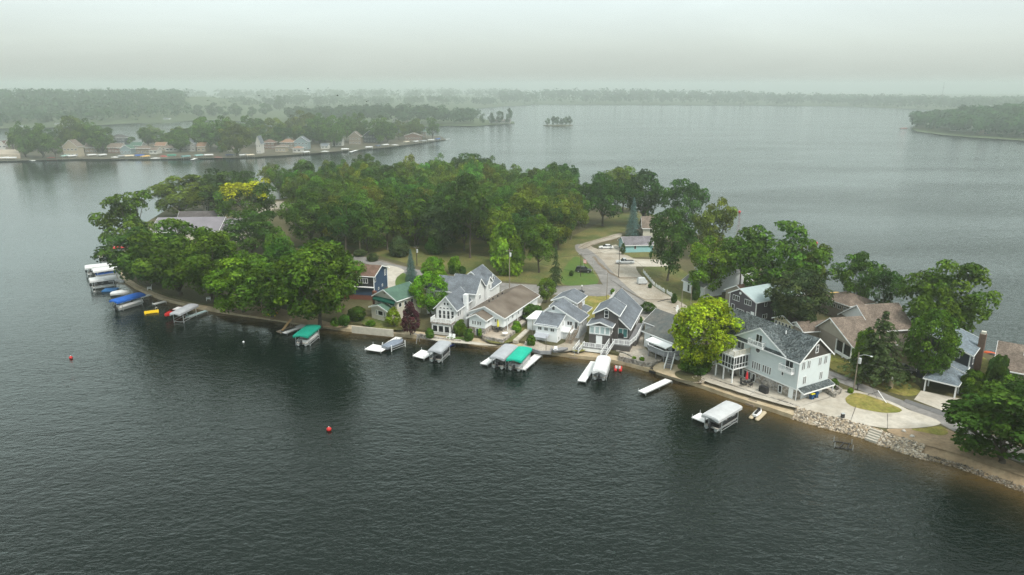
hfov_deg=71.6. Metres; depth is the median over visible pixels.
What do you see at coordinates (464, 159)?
oak tree
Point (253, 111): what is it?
oak tree
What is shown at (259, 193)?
oak tree
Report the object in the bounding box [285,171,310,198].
oak tree
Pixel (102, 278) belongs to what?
boat lift
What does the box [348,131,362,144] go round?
house
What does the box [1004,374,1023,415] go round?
oak tree
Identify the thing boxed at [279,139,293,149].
house
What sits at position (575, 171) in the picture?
oak tree
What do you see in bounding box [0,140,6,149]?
house
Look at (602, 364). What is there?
boat lift
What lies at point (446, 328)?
window
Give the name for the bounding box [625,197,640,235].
spruce tree
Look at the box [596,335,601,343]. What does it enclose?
door
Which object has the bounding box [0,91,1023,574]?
water
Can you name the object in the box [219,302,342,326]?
bare bank
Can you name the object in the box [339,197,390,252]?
oak tree
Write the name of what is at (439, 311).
window
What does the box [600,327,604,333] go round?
window
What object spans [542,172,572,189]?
oak tree
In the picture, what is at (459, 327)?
bush
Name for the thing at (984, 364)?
lawn
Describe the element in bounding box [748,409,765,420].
jet ski float
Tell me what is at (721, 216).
oak tree
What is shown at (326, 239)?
bush
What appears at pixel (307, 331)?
boat lift
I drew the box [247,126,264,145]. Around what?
oak tree
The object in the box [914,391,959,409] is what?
driveway
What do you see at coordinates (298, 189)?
oak tree
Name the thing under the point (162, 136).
oak tree
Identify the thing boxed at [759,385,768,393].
covered grill
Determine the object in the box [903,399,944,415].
driveway strip
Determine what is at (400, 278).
lawn
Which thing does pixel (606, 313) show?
window
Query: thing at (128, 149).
house
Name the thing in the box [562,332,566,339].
door
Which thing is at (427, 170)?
oak tree
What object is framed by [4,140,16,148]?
house
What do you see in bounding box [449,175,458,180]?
oak tree
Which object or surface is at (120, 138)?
house
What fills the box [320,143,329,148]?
house
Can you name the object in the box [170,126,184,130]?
oak tree
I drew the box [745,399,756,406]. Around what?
steps
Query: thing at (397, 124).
oak tree
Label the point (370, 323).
bush
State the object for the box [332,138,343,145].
house
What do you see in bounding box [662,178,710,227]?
oak tree
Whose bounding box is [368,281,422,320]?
cream house
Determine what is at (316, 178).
oak tree
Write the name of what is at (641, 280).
covered golf cart
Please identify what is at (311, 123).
oak tree
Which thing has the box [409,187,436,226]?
oak tree
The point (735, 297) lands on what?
window
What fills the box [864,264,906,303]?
oak tree
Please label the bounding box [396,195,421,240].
oak tree
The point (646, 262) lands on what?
driveway
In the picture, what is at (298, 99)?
field wood
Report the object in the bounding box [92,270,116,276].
pontoon boat
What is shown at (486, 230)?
oak tree
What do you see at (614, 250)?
driveway
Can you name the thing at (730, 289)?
tan bungalow
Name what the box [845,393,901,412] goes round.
grass island
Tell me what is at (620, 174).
oak tree
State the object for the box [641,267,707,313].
lawn
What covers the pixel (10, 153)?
terrace wall
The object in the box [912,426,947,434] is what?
lawn
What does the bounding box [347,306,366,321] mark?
bush
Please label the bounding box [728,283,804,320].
plum grey house
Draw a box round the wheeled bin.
[809,393,814,399]
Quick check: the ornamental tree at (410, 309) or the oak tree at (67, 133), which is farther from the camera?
the oak tree at (67, 133)
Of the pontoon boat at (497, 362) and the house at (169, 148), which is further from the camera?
the house at (169, 148)
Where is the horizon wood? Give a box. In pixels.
[496,87,1023,107]
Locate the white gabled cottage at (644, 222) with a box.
[636,216,669,237]
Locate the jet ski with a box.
[752,407,761,416]
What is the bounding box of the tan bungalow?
[724,283,764,304]
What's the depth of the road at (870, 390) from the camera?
124.06 m
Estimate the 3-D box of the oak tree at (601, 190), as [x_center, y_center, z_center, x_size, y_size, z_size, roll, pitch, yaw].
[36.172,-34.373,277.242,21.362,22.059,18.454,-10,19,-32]
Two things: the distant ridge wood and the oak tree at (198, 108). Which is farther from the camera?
the distant ridge wood
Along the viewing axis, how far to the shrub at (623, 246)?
231.52 m
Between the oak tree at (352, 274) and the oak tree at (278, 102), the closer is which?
the oak tree at (352, 274)
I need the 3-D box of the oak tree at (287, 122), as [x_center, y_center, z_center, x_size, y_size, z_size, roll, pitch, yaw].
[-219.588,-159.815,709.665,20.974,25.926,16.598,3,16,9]
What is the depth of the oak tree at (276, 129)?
645.00 m
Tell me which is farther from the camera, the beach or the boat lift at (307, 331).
the boat lift at (307, 331)
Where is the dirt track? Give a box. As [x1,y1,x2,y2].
[578,233,621,248]
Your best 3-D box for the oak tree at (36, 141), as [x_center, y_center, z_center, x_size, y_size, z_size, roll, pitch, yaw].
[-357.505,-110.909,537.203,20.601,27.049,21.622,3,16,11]
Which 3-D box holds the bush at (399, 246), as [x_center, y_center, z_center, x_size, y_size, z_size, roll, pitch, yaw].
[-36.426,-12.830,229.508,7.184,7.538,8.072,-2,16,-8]
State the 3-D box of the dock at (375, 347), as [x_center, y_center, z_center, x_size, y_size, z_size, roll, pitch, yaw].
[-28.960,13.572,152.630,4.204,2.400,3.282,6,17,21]
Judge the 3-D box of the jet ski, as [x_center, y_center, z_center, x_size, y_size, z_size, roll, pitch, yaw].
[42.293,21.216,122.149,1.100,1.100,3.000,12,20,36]
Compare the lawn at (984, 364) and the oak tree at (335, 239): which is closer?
the lawn at (984, 364)
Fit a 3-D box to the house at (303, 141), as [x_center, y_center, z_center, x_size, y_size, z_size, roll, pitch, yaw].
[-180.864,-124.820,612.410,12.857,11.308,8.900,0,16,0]
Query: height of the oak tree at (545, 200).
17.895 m
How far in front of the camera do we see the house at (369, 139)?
682.00 m
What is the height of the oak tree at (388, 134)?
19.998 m
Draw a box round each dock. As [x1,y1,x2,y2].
[152,300,166,304]
[185,310,207,317]
[280,324,305,333]
[365,344,388,351]
[413,347,431,358]
[480,358,494,365]
[520,354,541,370]
[577,361,594,382]
[638,378,671,393]
[691,410,707,422]
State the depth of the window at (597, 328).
149.61 m
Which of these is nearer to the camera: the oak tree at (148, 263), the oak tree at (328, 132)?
the oak tree at (148, 263)
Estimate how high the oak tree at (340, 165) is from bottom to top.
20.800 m
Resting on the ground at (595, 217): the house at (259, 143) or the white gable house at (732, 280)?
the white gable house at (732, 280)
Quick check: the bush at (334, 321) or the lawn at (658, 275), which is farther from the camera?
the lawn at (658, 275)
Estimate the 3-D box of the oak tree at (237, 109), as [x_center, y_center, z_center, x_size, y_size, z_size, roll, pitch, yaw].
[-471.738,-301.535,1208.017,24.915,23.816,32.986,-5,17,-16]
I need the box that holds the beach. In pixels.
[887,428,1023,475]
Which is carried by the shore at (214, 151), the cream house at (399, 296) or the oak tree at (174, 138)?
the oak tree at (174, 138)
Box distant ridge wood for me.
[0,87,530,99]
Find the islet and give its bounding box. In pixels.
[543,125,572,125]
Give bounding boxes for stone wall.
[419,333,460,344]
[482,330,515,344]
[531,347,552,353]
[616,350,631,356]
[618,355,662,367]
[708,377,799,408]
[826,385,842,397]
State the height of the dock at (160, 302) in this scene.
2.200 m
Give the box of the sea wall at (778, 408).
[120,272,794,417]
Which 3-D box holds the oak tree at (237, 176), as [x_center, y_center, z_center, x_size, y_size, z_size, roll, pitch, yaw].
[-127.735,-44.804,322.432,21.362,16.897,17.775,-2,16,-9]
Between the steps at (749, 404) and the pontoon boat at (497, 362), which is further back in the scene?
the pontoon boat at (497, 362)
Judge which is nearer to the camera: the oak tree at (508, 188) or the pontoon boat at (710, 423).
the pontoon boat at (710, 423)
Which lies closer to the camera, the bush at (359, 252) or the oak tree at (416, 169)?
the bush at (359, 252)
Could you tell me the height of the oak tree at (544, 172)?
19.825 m
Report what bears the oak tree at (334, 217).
on the ground at (595, 217)
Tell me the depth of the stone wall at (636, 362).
142.40 m
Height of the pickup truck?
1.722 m
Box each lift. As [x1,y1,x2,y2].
[85,263,111,275]
[89,275,116,289]
[91,266,116,274]
[109,292,145,310]
[169,303,198,322]
[293,324,320,345]
[427,340,451,362]
[489,344,517,368]
[506,346,531,370]
[592,355,610,379]
[701,400,741,432]
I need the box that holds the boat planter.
[552,347,567,352]
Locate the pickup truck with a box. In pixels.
[616,258,634,263]
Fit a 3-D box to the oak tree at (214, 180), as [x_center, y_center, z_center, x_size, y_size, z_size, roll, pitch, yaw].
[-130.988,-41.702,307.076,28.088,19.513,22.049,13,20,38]
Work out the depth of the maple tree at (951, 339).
128.10 m
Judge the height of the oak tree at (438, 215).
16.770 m
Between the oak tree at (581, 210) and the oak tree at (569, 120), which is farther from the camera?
the oak tree at (569, 120)
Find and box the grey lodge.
[150,211,257,239]
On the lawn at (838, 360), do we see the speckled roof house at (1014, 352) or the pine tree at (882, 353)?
the pine tree at (882, 353)
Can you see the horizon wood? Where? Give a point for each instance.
(662, 95)
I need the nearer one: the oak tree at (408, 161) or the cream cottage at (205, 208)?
the cream cottage at (205, 208)
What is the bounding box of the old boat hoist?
[833,437,853,449]
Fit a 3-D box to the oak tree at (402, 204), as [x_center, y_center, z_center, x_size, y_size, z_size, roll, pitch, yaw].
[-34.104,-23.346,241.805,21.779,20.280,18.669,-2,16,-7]
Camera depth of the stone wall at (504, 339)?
154.70 m
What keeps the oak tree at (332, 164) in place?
on the ground at (595, 217)
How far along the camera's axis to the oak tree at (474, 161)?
341.88 m
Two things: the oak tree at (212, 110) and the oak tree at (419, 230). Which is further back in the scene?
the oak tree at (212, 110)
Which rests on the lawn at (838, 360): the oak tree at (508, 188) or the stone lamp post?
the stone lamp post
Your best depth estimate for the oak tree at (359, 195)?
248.22 m
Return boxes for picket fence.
[643,269,654,285]
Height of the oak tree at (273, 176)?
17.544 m
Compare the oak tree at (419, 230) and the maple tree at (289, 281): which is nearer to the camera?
the maple tree at (289, 281)
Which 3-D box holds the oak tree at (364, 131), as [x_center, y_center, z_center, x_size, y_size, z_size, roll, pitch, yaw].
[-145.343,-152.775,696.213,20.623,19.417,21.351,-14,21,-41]
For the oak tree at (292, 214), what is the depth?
237.89 m
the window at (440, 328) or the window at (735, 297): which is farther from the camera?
the window at (735, 297)
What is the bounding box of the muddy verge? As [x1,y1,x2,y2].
[593,257,637,277]
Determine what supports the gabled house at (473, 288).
on the ground at (595, 217)
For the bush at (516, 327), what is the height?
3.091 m
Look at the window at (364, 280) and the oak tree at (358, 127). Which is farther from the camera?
the oak tree at (358, 127)
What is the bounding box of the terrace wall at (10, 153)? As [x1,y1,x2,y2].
[0,149,20,158]
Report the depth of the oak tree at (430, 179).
304.01 m
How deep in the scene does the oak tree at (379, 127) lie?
669.35 m
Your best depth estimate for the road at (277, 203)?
323.63 m
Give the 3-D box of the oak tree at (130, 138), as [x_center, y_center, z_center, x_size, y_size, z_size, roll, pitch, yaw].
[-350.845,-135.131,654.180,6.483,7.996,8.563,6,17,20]
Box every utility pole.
[506,249,511,287]
[853,352,872,389]
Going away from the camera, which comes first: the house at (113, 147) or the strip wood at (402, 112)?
the house at (113, 147)
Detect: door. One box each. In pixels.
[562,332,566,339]
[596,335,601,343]
[618,328,627,337]
[737,341,744,349]
[755,333,762,345]
[785,360,793,371]
[788,388,793,398]
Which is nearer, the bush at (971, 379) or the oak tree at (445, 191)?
the bush at (971, 379)
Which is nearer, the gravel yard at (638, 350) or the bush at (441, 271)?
the gravel yard at (638, 350)
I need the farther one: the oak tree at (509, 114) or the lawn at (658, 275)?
the oak tree at (509, 114)
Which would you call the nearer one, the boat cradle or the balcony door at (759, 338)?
the balcony door at (759, 338)
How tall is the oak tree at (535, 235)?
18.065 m
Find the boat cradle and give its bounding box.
[382,337,405,351]
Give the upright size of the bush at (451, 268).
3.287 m
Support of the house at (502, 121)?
on the shore at (283, 118)
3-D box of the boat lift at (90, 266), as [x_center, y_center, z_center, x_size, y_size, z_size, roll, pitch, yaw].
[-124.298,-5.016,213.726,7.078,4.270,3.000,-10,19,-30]
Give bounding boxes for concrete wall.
[351,326,393,336]
[513,329,529,343]
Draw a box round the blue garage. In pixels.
[617,236,653,252]
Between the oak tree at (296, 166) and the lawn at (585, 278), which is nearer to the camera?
the lawn at (585, 278)
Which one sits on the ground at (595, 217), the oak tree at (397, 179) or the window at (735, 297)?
the oak tree at (397, 179)
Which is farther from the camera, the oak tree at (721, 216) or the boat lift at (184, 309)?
the oak tree at (721, 216)
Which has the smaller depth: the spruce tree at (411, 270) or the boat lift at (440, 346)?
the boat lift at (440, 346)
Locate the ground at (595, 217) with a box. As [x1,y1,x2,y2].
[121,185,1023,465]
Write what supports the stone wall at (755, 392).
on the ground at (595, 217)
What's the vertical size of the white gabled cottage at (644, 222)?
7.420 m
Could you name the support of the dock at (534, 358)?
in the water
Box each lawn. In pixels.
[298,212,641,284]
[361,316,408,329]
[395,273,425,289]
[444,337,464,339]
[485,323,526,343]
[561,257,597,285]
[585,295,609,320]
[621,252,652,257]
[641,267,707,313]
[829,354,919,395]
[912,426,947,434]
[980,357,988,373]
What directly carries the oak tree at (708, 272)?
on the lawn at (658, 275)
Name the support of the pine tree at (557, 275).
on the ground at (595, 217)
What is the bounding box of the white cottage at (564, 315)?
[526,288,592,343]
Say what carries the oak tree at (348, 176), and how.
on the ground at (595, 217)
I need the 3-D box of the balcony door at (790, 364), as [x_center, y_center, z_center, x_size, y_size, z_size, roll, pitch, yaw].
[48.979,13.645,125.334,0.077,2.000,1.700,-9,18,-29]
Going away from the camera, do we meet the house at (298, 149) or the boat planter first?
the boat planter
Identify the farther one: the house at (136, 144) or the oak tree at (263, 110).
the oak tree at (263, 110)
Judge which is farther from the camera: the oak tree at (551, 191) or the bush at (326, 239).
the oak tree at (551, 191)
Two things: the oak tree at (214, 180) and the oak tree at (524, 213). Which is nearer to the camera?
the oak tree at (524, 213)
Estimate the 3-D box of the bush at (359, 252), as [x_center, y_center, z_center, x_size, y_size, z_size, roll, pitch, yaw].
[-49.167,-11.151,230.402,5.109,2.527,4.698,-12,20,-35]
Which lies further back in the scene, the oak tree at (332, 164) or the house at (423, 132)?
the house at (423, 132)
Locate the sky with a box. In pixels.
[0,0,1023,90]
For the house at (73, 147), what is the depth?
546.42 m
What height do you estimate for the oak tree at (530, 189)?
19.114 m
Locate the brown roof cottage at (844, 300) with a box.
[819,291,877,316]
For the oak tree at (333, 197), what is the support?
on the lawn at (531, 274)
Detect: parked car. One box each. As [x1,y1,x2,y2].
[575,265,591,272]
[599,244,612,248]
[892,363,916,373]
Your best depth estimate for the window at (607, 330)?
148.95 m
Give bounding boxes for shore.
[0,95,529,128]
[0,134,445,160]
[530,94,1023,109]
[908,102,1023,139]
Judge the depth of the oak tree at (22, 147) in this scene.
541.13 m
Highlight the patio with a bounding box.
[484,325,511,338]
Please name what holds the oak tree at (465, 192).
on the lawn at (531, 274)
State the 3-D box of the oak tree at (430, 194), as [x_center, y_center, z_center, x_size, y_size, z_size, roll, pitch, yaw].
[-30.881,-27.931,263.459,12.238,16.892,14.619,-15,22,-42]
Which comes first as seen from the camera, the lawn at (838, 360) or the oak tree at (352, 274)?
the lawn at (838, 360)
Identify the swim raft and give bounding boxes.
[101,287,118,291]
[144,307,158,314]
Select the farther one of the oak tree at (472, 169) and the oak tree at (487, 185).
the oak tree at (472, 169)
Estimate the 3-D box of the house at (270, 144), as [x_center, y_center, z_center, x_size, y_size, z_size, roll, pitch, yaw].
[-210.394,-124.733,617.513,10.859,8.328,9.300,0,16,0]
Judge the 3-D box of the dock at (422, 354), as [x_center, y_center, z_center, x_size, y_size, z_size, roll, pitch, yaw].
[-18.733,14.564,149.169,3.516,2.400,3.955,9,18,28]
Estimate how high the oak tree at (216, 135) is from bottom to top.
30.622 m
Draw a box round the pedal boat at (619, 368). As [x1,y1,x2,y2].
[614,365,621,371]
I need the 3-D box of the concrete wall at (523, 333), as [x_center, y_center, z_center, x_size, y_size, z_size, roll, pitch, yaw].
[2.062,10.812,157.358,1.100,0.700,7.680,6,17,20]
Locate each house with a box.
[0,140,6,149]
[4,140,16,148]
[62,139,84,156]
[84,143,101,152]
[106,143,124,152]
[112,134,128,144]
[120,144,135,153]
[130,142,145,147]
[135,145,150,153]
[148,147,161,153]
[154,142,168,150]
[164,146,179,151]
[180,138,196,151]
[196,142,209,151]
[255,135,264,153]
[264,139,276,148]
[268,182,285,198]
[275,144,287,151]
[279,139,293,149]
[293,146,303,152]
[294,136,310,149]
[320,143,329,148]
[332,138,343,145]
[337,264,389,299]
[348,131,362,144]
[364,130,376,142]
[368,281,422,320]
[404,132,421,139]
[418,128,425,138]
[424,264,501,335]
[465,284,539,335]
[489,119,510,122]
[641,308,702,369]
[681,259,752,297]
[710,308,834,400]
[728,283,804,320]
[792,302,915,361]
[916,319,986,397]
[978,129,989,134]
[995,340,1023,380]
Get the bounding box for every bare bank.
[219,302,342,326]
[675,370,701,381]
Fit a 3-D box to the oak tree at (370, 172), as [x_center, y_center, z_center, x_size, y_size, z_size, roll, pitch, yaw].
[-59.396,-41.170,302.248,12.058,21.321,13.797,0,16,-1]
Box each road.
[236,201,292,241]
[352,255,608,295]
[575,244,699,333]
[697,319,1023,462]
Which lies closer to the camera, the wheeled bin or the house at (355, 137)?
the wheeled bin
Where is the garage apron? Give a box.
[537,297,542,305]
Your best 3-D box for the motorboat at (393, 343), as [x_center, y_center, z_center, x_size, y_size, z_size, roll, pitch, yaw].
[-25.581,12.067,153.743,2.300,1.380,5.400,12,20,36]
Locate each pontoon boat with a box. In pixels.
[89,280,116,288]
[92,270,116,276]
[113,298,143,310]
[297,332,317,346]
[430,348,448,363]
[492,359,509,368]
[509,355,529,371]
[593,372,605,381]
[704,413,736,431]
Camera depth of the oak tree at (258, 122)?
679.74 m
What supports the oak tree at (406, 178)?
on the ground at (595, 217)
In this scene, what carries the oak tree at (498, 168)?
on the ground at (595, 217)
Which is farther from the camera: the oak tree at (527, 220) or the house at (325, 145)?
the house at (325, 145)
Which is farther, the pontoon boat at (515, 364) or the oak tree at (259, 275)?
the oak tree at (259, 275)
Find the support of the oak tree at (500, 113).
on the shore at (283, 118)
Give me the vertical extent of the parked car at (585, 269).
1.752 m
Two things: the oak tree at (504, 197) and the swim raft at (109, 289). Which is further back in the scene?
the oak tree at (504, 197)
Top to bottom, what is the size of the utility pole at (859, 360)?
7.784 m
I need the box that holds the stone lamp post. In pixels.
[888,377,893,388]
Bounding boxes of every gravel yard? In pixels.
[523,332,585,350]
[619,327,660,363]
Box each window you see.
[358,278,367,282]
[432,325,437,331]
[438,310,441,317]
[438,325,443,332]
[444,326,449,332]
[595,326,599,333]
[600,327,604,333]
[604,310,608,317]
[605,327,609,334]
[733,294,739,301]
[744,299,751,305]
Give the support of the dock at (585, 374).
on the water
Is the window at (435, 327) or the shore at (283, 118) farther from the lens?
the shore at (283, 118)
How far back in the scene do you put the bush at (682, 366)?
136.86 m
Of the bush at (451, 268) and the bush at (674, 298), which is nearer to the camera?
the bush at (674, 298)
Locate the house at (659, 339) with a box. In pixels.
[641,308,702,369]
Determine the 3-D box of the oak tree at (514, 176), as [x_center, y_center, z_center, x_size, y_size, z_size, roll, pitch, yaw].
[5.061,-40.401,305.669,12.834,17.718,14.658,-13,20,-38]
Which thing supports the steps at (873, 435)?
on the ground at (595, 217)
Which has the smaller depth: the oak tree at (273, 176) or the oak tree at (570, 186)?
the oak tree at (570, 186)
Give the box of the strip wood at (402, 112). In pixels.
[283,103,480,121]
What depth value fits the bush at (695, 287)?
182.19 m
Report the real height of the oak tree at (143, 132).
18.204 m
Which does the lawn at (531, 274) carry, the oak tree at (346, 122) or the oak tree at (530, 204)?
the oak tree at (530, 204)
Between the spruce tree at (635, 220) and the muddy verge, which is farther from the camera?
the spruce tree at (635, 220)
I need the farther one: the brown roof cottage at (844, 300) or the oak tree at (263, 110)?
the oak tree at (263, 110)
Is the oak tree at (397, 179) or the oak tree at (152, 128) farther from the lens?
the oak tree at (152, 128)
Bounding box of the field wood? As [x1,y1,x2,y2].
[207,94,497,105]
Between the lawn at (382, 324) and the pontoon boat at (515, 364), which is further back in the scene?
the lawn at (382, 324)
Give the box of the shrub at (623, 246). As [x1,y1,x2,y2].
[620,243,625,252]
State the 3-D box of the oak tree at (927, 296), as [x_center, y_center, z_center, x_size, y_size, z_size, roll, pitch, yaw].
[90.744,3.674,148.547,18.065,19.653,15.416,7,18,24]
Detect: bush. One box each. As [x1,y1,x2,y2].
[318,236,334,242]
[330,317,338,326]
[338,314,349,325]
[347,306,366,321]
[353,249,366,256]
[365,320,375,326]
[366,253,378,261]
[389,236,409,257]
[424,235,442,254]
[425,328,433,339]
[434,268,447,275]
[447,256,460,272]
[448,265,455,273]
[453,319,466,336]
[459,266,465,273]
[464,328,473,341]
[511,321,521,332]
[522,303,542,319]
[526,335,535,345]
[671,293,676,302]
[677,357,690,372]
[685,357,713,374]
[691,279,700,299]
[831,378,838,388]
[902,371,910,380]
[958,369,985,394]
[976,386,998,403]
[984,354,1009,384]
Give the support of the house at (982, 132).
on the shore at (1007, 118)
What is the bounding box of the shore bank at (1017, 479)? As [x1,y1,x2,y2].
[811,415,1023,490]
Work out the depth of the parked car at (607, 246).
239.71 m
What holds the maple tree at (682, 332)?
on the ground at (595, 217)
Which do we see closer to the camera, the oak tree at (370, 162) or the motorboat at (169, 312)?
the motorboat at (169, 312)
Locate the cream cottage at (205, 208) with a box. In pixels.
[201,198,218,210]
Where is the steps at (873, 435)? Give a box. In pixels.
[865,428,882,443]
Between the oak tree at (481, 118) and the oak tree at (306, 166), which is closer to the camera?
the oak tree at (306, 166)
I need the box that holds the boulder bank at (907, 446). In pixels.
[692,376,1023,492]
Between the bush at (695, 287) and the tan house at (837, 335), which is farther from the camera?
the bush at (695, 287)
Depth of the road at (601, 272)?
204.74 m
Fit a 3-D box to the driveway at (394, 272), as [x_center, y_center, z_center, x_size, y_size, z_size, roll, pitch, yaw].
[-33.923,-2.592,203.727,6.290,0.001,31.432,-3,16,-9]
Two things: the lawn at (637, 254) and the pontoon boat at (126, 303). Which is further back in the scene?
the lawn at (637, 254)
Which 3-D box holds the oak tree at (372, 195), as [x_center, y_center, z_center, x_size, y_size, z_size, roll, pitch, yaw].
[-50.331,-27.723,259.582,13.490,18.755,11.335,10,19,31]
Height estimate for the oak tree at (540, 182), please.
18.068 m
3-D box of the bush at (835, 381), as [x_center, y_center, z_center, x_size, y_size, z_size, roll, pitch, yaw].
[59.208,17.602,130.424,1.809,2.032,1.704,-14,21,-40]
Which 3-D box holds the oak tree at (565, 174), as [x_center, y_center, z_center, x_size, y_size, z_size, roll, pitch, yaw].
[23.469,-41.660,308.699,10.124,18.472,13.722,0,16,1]
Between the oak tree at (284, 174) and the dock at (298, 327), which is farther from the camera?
the oak tree at (284, 174)
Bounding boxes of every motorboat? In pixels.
[110,290,128,295]
[164,307,180,316]
[381,339,402,349]
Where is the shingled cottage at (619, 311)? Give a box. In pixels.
[573,288,644,355]
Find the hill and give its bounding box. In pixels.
[0,88,288,125]
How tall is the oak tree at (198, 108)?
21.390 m
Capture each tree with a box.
[5,132,17,148]
[7,121,34,156]
[25,123,52,157]
[42,137,62,158]
[44,129,61,145]
[53,115,86,143]
[77,118,98,148]
[86,125,115,152]
[87,189,157,250]
[90,226,179,283]
[116,218,218,295]
[126,136,135,143]
[136,127,157,145]
[137,124,160,138]
[146,174,214,213]
[152,130,170,144]
[166,130,190,151]
[169,226,238,302]
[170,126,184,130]
[181,168,238,210]
[184,128,195,140]
[189,116,215,146]
[190,104,204,115]
[201,249,272,313]
[204,102,222,114]
[204,115,230,152]
[212,177,276,217]
[216,170,255,205]
[218,106,228,116]
[218,117,237,145]
[218,121,251,155]
[221,209,280,251]
[227,103,242,115]
[228,252,306,319]
[237,115,259,130]
[246,107,256,116]
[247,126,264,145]
[250,132,266,141]
[253,118,268,132]
[256,162,277,183]
[257,237,325,302]
[258,103,271,114]
[260,117,286,138]
[262,226,295,263]
[267,132,281,142]
[267,164,287,193]
[268,238,365,328]
[272,123,292,140]
[273,95,284,109]
[276,188,333,244]
[279,168,293,183]
[280,176,316,216]
[282,170,305,194]
[284,114,296,139]
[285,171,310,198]
[289,126,301,139]
[292,110,316,138]
[292,126,310,136]
[292,159,314,171]
[294,126,314,142]
[294,184,306,197]
[298,186,338,238]
[299,161,321,172]
[303,170,312,177]
[304,112,332,143]
[310,175,330,187]
[314,160,330,172]
[316,166,336,181]
[317,196,369,251]
[319,200,350,245]
[320,114,347,146]
[320,161,342,179]
[323,252,366,289]
[328,195,351,240]
[336,159,349,171]
[338,162,359,178]
[338,173,355,184]
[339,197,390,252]
[340,114,351,138]
[342,189,368,239]
[349,112,368,134]
[349,161,361,173]
[350,153,383,167]
[354,162,376,177]
[357,166,383,185]
[361,123,368,139]
[365,186,385,204]
[367,115,389,142]
[367,203,413,249]
[377,164,396,177]
[378,177,405,192]
[379,199,402,238]
[380,188,436,245]
[382,122,397,141]
[384,306,401,325]
[388,175,412,184]
[390,161,412,177]
[390,176,407,198]
[393,120,405,136]
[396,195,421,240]
[399,153,418,173]
[399,161,424,176]
[400,184,416,195]
[400,198,434,244]
[400,301,419,334]
[402,122,411,134]
[405,249,416,281]
[408,118,423,133]
[408,271,447,315]
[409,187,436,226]
[412,173,440,186]
[413,163,430,172]
[416,175,436,188]
[419,195,453,241]
[420,256,444,275]
[421,205,462,252]
[422,189,433,224]
[423,165,437,185]
[426,117,439,138]
[430,153,454,175]
[432,183,454,231]
[434,172,496,257]
[446,157,464,173]
[448,163,463,180]
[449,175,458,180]
[452,211,476,250]
[457,153,491,164]
[458,159,483,186]
[460,156,481,170]
[474,189,488,237]
[476,208,513,240]
[479,113,484,122]
[480,164,495,183]
[480,196,511,224]
[482,182,501,195]
[483,155,505,175]
[487,221,525,276]
[488,113,494,123]
[489,164,508,177]
[490,188,544,239]
[490,191,509,222]
[493,169,516,182]
[495,185,524,204]
[496,111,503,122]
[505,108,512,121]
[505,173,533,184]
[508,163,521,176]
[508,190,528,203]
[510,208,538,253]
[511,205,539,249]
[516,183,538,197]
[517,214,557,272]
[526,195,549,239]
[528,167,538,177]
[528,173,548,189]
[533,166,561,182]
[537,277,556,300]
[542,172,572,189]
[542,181,565,196]
[542,198,577,243]
[542,198,578,249]
[547,162,560,177]
[549,244,563,285]
[553,163,579,183]
[554,191,588,239]
[555,189,582,207]
[557,188,591,221]
[559,170,577,183]
[565,182,586,194]
[566,116,572,124]
[576,171,626,225]
[602,165,643,212]
[620,168,668,215]
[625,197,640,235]
[640,301,656,312]
[648,208,699,280]
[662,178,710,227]
[667,294,744,365]
[688,235,737,289]
[690,196,738,252]
[717,227,765,283]
[728,220,833,287]
[764,268,834,322]
[797,240,832,295]
[826,251,882,298]
[835,311,920,389]
[850,329,877,373]
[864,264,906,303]
[897,259,1002,332]
[902,308,964,384]
[941,379,1023,463]
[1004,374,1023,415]
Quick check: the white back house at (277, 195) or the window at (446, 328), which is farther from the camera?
the white back house at (277, 195)
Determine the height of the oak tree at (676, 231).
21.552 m
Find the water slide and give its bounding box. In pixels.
[276,319,294,332]
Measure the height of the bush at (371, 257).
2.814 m
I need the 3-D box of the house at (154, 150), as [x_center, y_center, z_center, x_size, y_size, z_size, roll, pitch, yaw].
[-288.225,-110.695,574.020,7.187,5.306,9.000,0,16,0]
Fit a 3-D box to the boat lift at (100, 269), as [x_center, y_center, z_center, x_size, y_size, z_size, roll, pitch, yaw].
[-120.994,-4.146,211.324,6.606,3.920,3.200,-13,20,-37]
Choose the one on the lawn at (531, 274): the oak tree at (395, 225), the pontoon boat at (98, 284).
the oak tree at (395, 225)
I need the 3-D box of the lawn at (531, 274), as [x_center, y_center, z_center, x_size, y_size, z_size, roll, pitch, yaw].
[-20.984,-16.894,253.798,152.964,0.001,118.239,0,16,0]
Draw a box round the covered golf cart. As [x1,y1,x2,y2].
[637,277,646,284]
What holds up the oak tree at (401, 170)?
on the ground at (595, 217)
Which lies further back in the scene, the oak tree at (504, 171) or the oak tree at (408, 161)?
the oak tree at (408, 161)
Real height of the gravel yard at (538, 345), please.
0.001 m
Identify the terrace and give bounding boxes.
[427,335,496,345]
[653,362,686,380]
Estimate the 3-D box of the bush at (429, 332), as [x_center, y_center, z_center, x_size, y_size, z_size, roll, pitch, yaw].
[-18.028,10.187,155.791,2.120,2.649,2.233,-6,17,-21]
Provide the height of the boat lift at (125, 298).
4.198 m
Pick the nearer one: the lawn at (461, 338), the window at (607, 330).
the window at (607, 330)
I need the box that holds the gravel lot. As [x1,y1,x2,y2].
[580,244,700,318]
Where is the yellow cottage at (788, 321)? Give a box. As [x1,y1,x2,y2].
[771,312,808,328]
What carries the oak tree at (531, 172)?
on the ground at (595, 217)
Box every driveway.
[387,265,403,287]
[598,245,623,253]
[620,258,671,266]
[701,365,939,428]
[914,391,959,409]
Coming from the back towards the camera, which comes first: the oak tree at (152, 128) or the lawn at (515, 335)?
the oak tree at (152, 128)
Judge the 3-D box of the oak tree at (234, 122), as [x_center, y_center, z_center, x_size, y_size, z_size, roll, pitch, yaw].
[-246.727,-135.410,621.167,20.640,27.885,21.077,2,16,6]

